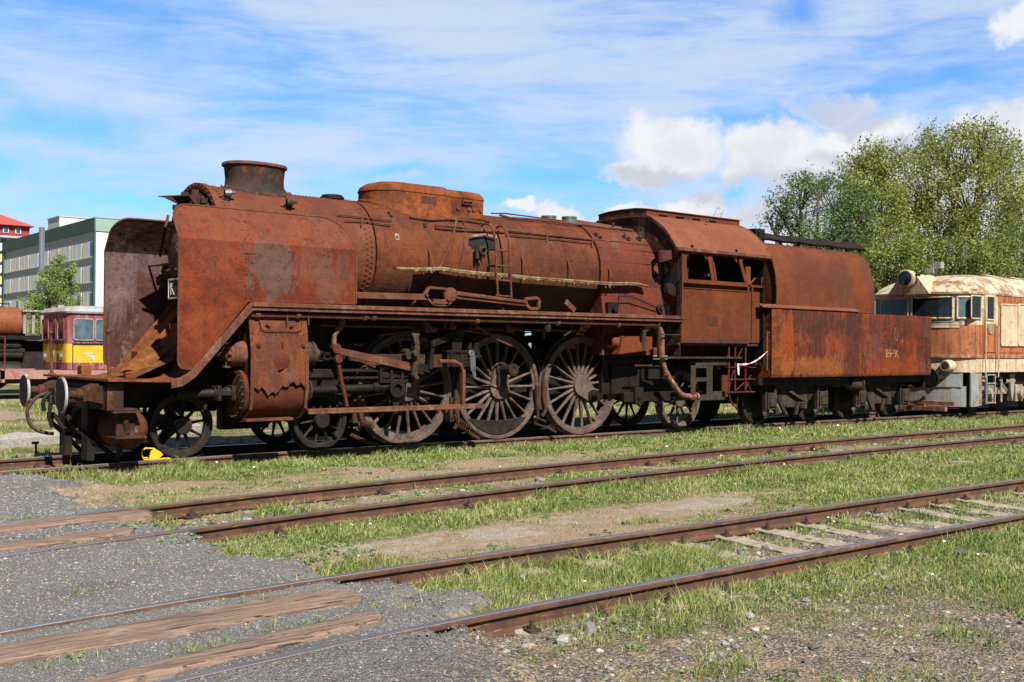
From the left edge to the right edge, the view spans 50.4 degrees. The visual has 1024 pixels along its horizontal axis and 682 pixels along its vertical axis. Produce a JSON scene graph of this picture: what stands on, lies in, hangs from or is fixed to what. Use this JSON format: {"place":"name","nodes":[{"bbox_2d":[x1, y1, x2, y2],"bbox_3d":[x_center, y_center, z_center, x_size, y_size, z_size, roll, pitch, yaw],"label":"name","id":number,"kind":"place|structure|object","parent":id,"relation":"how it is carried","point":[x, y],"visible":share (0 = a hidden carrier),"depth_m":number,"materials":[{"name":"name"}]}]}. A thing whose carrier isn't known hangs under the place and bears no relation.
{"place":"outdoors","nodes":[
{"label":"outdoors","id":0,"kind":"place"},
{"bbox_2d":[0,355,1023,681],"bbox_3d":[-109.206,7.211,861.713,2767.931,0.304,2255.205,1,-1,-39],"label":"ground","id":1,"kind":"structure","parent":0,"point":[438,545],"depth_m":7.27,"materials":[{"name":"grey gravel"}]},
{"bbox_2d":[0,214,34,306],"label":"apartment tower","id":2,"kind":"structure","parent":1,"relation":"on","point":[10,228],"depth_m":193.02,"materials":[{"name":"red tile"}]},
{"bbox_2d":[3,227,8,232],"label":"window","id":3,"kind":"structure","parent":2,"relation":"in","point":[5,229],"depth_m":192.41,"materials":[{"name":"white glass"}]},
{"bbox_2d":[15,228,20,233],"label":"window","id":4,"kind":"structure","parent":2,"relation":"in","point":[17,230],"depth_m":193.65,"materials":[{"name":"white glass"}]},
{"bbox_2d":[0,303,43,387],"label":"tank wagon","id":5,"kind":"object","parent":1,"relation":"on","point":[21,353],"visible":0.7,"depth_m":39.10,"materials":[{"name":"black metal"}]},
{"bbox_2d":[32,441,38,456],"bbox_3d":[-7.321,1.679,16.705,0.100,0.270,0.040,1,-1,-39],"label":"stub post","id":6,"kind":"object","parent":1,"relation":"on","point":[36,443],"visible":0.83,"depth_m":16.70,"materials":[{"name":"black metal"}]},
{"bbox_2d":[38,227,44,340],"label":"flue pipe","id":7,"kind":"object","parent":1,"relation":"on","point":[41,245],"visible":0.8,"depth_m":91.84,"materials":[{"name":"silver metal"}]},
{"bbox_2d":[17,251,84,340],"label":"deciduous tree","id":8,"kind":"object","parent":1,"relation":"on","point":[55,295],"visible":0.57,"depth_m":52.06,"materials":[{"name":"green leaf"},{"name":"bark"}]},
{"bbox_2d":[0,304,112,385],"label":"railcar","id":9,"kind":"object","parent":1,"relation":"on","point":[77,337],"visible":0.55,"depth_m":36.27,"materials":[{"name":"red metal"}]},
{"bbox_2d":[42,319,49,340],"bbox_3d":[-16.122,-0.385,37.624,0.069,0.759,0.769,1,-1,-39],"label":"front window","id":10,"kind":"structure","parent":9,"relation":"in","point":[45,322],"depth_m":37.62,"materials":[{"name":"clear glass"}]},
{"bbox_2d":[51,318,56,340],"bbox_3d":[-15.523,-0.386,36.884,0.069,0.759,0.598,1,-1,-39],"label":"front window","id":11,"kind":"structure","parent":9,"relation":"in","point":[53,321],"depth_m":36.83,"materials":[{"name":"clear glass"}]},
{"bbox_2d":[57,318,64,340],"bbox_3d":[-15.046,-0.386,36.295,0.069,0.759,0.754,1,-1,-39],"label":"front window","id":12,"kind":"structure","parent":9,"relation":"in","point":[60,321],"depth_m":36.24,"materials":[{"name":"clear glass"}]},
{"bbox_2d":[73,318,93,340],"bbox_3d":[-14.256,-0.380,36.220,0.680,0.736,0.058,1,-1,-39],"label":"side window","id":13,"kind":"structure","parent":9,"relation":"in","point":[83,329],"depth_m":36.20,"materials":[{"name":"clear glass"}]},
{"bbox_2d":[95,319,102,340],"bbox_3d":[-13.742,-0.373,36.636,0.589,0.736,0.058,1,-1,-39],"label":"side window","id":14,"kind":"structure","parent":9,"relation":"in","point":[98,322],"depth_m":36.52,"materials":[{"name":"clear glass"}]},
{"bbox_2d":[1,215,120,340],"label":"office block","id":15,"kind":"structure","parent":1,"relation":"on","point":[82,241],"depth_m":140.70,"materials":[{"name":"white paint"}]},
{"bbox_2d":[4,259,10,272],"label":"window","id":16,"kind":"structure","parent":15,"relation":"in","point":[7,263],"depth_m":160.15,"materials":[{"name":"white glass"}]},
{"bbox_2d":[4,279,10,292],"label":"window","id":17,"kind":"structure","parent":15,"relation":"in","point":[7,283],"depth_m":160.04,"materials":[{"name":"white glass"}]},
{"bbox_2d":[4,301,10,306],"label":"window","id":18,"kind":"structure","parent":15,"relation":"in","point":[5,305],"depth_m":159.92,"materials":[{"name":"white glass"}]},
{"bbox_2d":[12,300,18,307],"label":"window","id":19,"kind":"structure","parent":15,"relation":"in","point":[15,303],"depth_m":156.60,"materials":[{"name":"white glass"}]},
{"bbox_2d":[12,257,19,270],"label":"window","id":20,"kind":"structure","parent":15,"relation":"in","point":[15,261],"depth_m":156.44,"materials":[{"name":"white glass"}]},
{"bbox_2d":[12,278,19,291],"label":"window","id":21,"kind":"structure","parent":15,"relation":"in","point":[15,282],"depth_m":156.50,"materials":[{"name":"white glass"}]},
{"bbox_2d":[21,255,28,269],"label":"window","id":22,"kind":"structure","parent":15,"relation":"in","point":[24,259],"depth_m":153.02,"materials":[{"name":"white glass"}]},
{"bbox_2d":[21,276,28,290],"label":"window","id":23,"kind":"structure","parent":15,"relation":"in","point":[24,280],"depth_m":153.08,"materials":[{"name":"white glass"}]},
{"bbox_2d":[30,275,37,289],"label":"window","id":24,"kind":"structure","parent":15,"relation":"in","point":[32,278],"depth_m":149.64,"materials":[{"name":"white glass"}]},
{"bbox_2d":[30,253,38,267],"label":"window","id":25,"kind":"structure","parent":15,"relation":"in","point":[34,260],"depth_m":149.43,"materials":[{"name":"white glass"}]},
{"bbox_2d":[44,251,48,264],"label":"window","id":26,"kind":"structure","parent":15,"relation":"in","point":[46,254],"depth_m":145.11,"materials":[{"name":"white glass"}]},
{"bbox_2d":[50,249,58,262],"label":"window","id":27,"kind":"structure","parent":15,"relation":"in","point":[54,252],"depth_m":142.72,"materials":[{"name":"white glass"}]},
{"bbox_2d":[61,246,70,261],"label":"window","id":28,"kind":"structure","parent":15,"relation":"in","point":[65,250],"depth_m":138.43,"materials":[{"name":"white glass"}]},
{"bbox_2d":[72,244,81,259],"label":"window","id":29,"kind":"structure","parent":15,"relation":"in","point":[76,249],"depth_m":135.19,"materials":[{"name":"white glass"}]},
{"bbox_2d":[72,267,81,283],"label":"window","id":30,"kind":"structure","parent":15,"relation":"in","point":[78,275],"depth_m":134.62,"materials":[{"name":"white glass"}]},
{"bbox_2d":[72,293,81,305],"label":"window","id":31,"kind":"structure","parent":15,"relation":"in","point":[80,294],"depth_m":134.47,"materials":[{"name":"white glass"}]},
{"bbox_2d":[83,292,92,305],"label":"window","id":32,"kind":"structure","parent":15,"relation":"in","point":[88,300],"depth_m":131.58,"materials":[{"name":"white glass"}]},
{"bbox_2d":[84,241,92,257],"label":"window","id":33,"kind":"structure","parent":15,"relation":"in","point":[88,246],"depth_m":131.77,"materials":[{"name":"white glass"}]},
{"bbox_2d":[84,266,92,282],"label":"window","id":34,"kind":"structure","parent":15,"relation":"in","point":[88,271],"depth_m":131.67,"materials":[{"name":"white glass"}]},
{"bbox_2d":[0,527,135,552],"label":"crossing plank","id":35,"kind":"object","parent":1,"relation":"on","point":[88,536],"visible":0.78,"depth_m":9.03,"materials":[{"name":"brown wood"}]},
{"bbox_2d":[0,510,152,534],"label":"crossing plank","id":36,"kind":"object","parent":1,"relation":"on","point":[137,516],"visible":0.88,"depth_m":10.04,"materials":[{"name":"wood"}]},
{"bbox_2d":[0,423,200,448],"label":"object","id":37,"kind":"structure","parent":1,"relation":"on","point":[17,439],"depth_m":18.96,"materials":[{"name":"grey concrete"}]},
{"bbox_2d":[0,588,362,666],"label":"crossing plank","id":38,"kind":"object","parent":1,"relation":"on","point":[168,626],"visible":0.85,"depth_m":6.26,"materials":[{"name":"brown wood"}]},
{"bbox_2d":[77,612,382,681],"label":"crossing plank","id":39,"kind":"object","parent":1,"relation":"on","point":[187,662],"visible":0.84,"depth_m":5.79,"materials":[{"name":"brown wood"}]},
{"bbox_2d":[0,473,565,681],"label":"gravel","id":40,"kind":"structure","parent":1,"relation":"on","point":[143,571],"depth_m":7.31,"materials":[{"name":"grey gravel"}]},
{"bbox_2d":[0,399,1016,458],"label":"grass","id":41,"kind":"structure","parent":1,"relation":"on","point":[722,413],"depth_m":28.00,"materials":[{"name":"green plant"}]},
{"bbox_2d":[0,413,1023,681],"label":"grass","id":42,"kind":"structure","parent":1,"relation":"on","point":[666,561],"depth_m":11.10,"materials":[{"name":"green plant"}]},
{"bbox_2d":[0,478,1023,681],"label":"railway track","id":43,"kind":"structure","parent":1,"relation":"on","point":[523,619],"depth_m":8.60,"materials":[{"name":"steel"},{"name":"timber"}]},
{"bbox_2d":[0,424,1023,557],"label":"railway track","id":44,"kind":"structure","parent":1,"relation":"on","point":[191,509],"depth_m":13.20,"materials":[{"name":"metal"}]},
{"bbox_2d":[0,405,1023,476],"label":"railway track","id":45,"kind":"structure","parent":1,"relation":"on","point":[259,452],"depth_m":18.92,"materials":[{"name":"metal"}]},
{"bbox_2d":[141,448,170,459],"bbox_3d":[-5.040,1.585,15.373,0.414,0.175,0.080,1,-1,-39],"label":"wheel chock","id":46,"kind":"object","parent":45,"relation":"on","point":[155,454],"visible":1,"depth_m":15.34,"materials":[{"name":"yellow paint"}]},
{"bbox_2d":[19,160,772,461],"bbox_3d":[-1.058,-0.488,19.602,14.318,4.508,3.148,1,-1,-39],"label":"steam locomotive","id":47,"kind":"object","parent":45,"relation":"on","point":[255,296],"visible":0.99,"depth_m":17.86,"materials":[{"name":"brown metal"}]},
{"bbox_2d":[164,189,210,277],"bbox_3d":[-4.955,-1.419,16.448,0.315,1.718,1.740,1,-1,-39],"label":"smokebox door","id":48,"kind":"structure","parent":47,"relation":"in","point":[172,250],"depth_m":16.59,"materials":[{"name":"brown metal"}]},
{"bbox_2d":[744,267,764,345],"bbox_3d":[5.093,-0.717,22.774,0.680,1.650,0.269,1,-1,-39],"label":"cab door","id":49,"kind":"structure","parent":47,"relation":"in","point":[754,292],"depth_m":22.84,"materials":[{"name":"brown metal"}]},
{"bbox_2d":[667,228,930,423],"bbox_3d":[6.766,-0.276,25.890,7.890,4.300,3.052,1,-1,-39],"label":"tender","id":50,"kind":"object","parent":45,"relation":"on","point":[836,346],"visible":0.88,"depth_m":24.52,"materials":[{"name":"rusted iron"},{"name":"dark grimy steel"}]},
{"bbox_2d":[737,351,767,374],"bbox_3d":[4.981,0.450,22.528,0.903,0.511,0.017,1,-1,-35],"label":"barrier tape","id":51,"kind":"object","parent":50,"relation":"attached to","point":[738,366],"visible":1,"depth_m":22.40,"materials":[{"name":"white plastic"}]},
{"bbox_2d":[866,262,1023,412],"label":"diesel locomotive","id":52,"kind":"object","parent":45,"relation":"on","point":[977,341],"visible":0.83,"depth_m":28.09,"materials":[{"name":"beige metal"}]},
{"bbox_2d":[874,299,877,313],"bbox_3d":[9.894,-0.847,29.647,0.078,0.596,0.395,0,0,7],"label":"corner window","id":53,"kind":"structure","parent":52,"relation":"in","point":[876,300],"depth_m":29.46,"materials":[{"name":"clear glass"}]},
{"bbox_2d":[956,296,970,318],"bbox_3d":[11.500,-0.848,27.663,0.395,0.596,0.078,0,0,4],"label":"corner window","id":54,"kind":"structure","parent":52,"relation":"in","point":[962,302],"depth_m":27.65,"materials":[{"name":"clear glass"}]},
{"bbox_2d":[970,295,981,319],"bbox_3d":[11.811,-0.859,27.676,0.539,0.622,0.043,1,-1,-39],"label":"side window","id":55,"kind":"structure","parent":52,"relation":"in","point":[975,300],"depth_m":27.67,"materials":[{"name":"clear glass"}]},
{"bbox_2d":[984,294,995,351],"bbox_3d":[12.362,-0.455,28.104,0.581,1.489,0.061,1,-1,-39],"label":"door","id":56,"kind":"structure","parent":52,"relation":"in","point":[989,300],"depth_m":28.08,"materials":[{"name":"orange metal"}]},
{"bbox_2d":[88,431,1003,681],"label":"dry stalks","id":57,"kind":"object","parent":1,"relation":"on","point":[635,560],"visible":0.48,"depth_m":9.98,"materials":[{"name":"plant"}]},
{"bbox_2d":[114,432,1023,681],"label":"ballast stones","id":58,"kind":"object","parent":1,"relation":"on","point":[1003,614],"visible":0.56,"depth_m":6.58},
{"bbox_2d":[216,424,978,581],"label":"flowers","id":59,"kind":"object","parent":1,"relation":"on","point":[667,446],"visible":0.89,"depth_m":10.52,"materials":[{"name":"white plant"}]},
{"bbox_2d":[197,436,1023,663],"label":"ballast stones","id":60,"kind":"object","parent":1,"relation":"on","point":[565,638],"visible":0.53,"depth_m":7.01,"materials":[{"name":"grey stone"}]},
{"bbox_2d":[753,160,888,251],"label":"ash tree","id":61,"kind":"object","parent":1,"relation":"on","point":[864,218],"visible":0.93,"depth_m":41.54,"materials":[{"name":"green plant"}]},
{"bbox_2d":[790,230,882,265],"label":"leafy bush","id":62,"kind":"object","parent":1,"relation":"on","point":[865,245],"visible":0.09,"depth_m":43.04,"materials":[{"name":"green plant"}]},
{"bbox_2d":[831,131,935,289],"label":"poplar tree","id":63,"kind":"object","parent":1,"relation":"on","point":[877,170],"visible":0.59,"depth_m":46.81,"materials":[{"name":"green plant"}]},
{"bbox_2d":[854,227,956,293],"bbox_3d":[14.281,-0.970,39.612,3.838,6.565,3.591,0,0,-4],"label":"leafy bush","id":64,"kind":"object","parent":1,"relation":"on","point":[911,250],"visible":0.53,"depth_m":38.96,"materials":[{"name":"green plant"}]},
{"bbox_2d":[883,112,1023,275],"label":"poplar tree","id":65,"kind":"object","parent":1,"relation":"on","point":[991,165],"visible":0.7,"depth_m":48.55,"materials":[{"name":"green plant"}]},
{"bbox_2d":[919,221,1023,278],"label":"leafy bush","id":66,"kind":"object","parent":1,"relation":"on","point":[993,263],"visible":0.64,"depth_m":40.03,"materials":[{"name":"green plant"}]},
{"bbox_2d":[996,221,1023,277],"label":"leafy bush","id":67,"kind":"object","parent":1,"relation":"on","point":[1022,245],"visible":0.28,"depth_m":42.89,"materials":[{"name":"green plant"}]},
{"bbox_2d":[0,0,1023,346],"label":"sky","id":68,"kind":"structure","parent":0,"point":[582,109],"materials":[{"name":"blue"}]}
]}

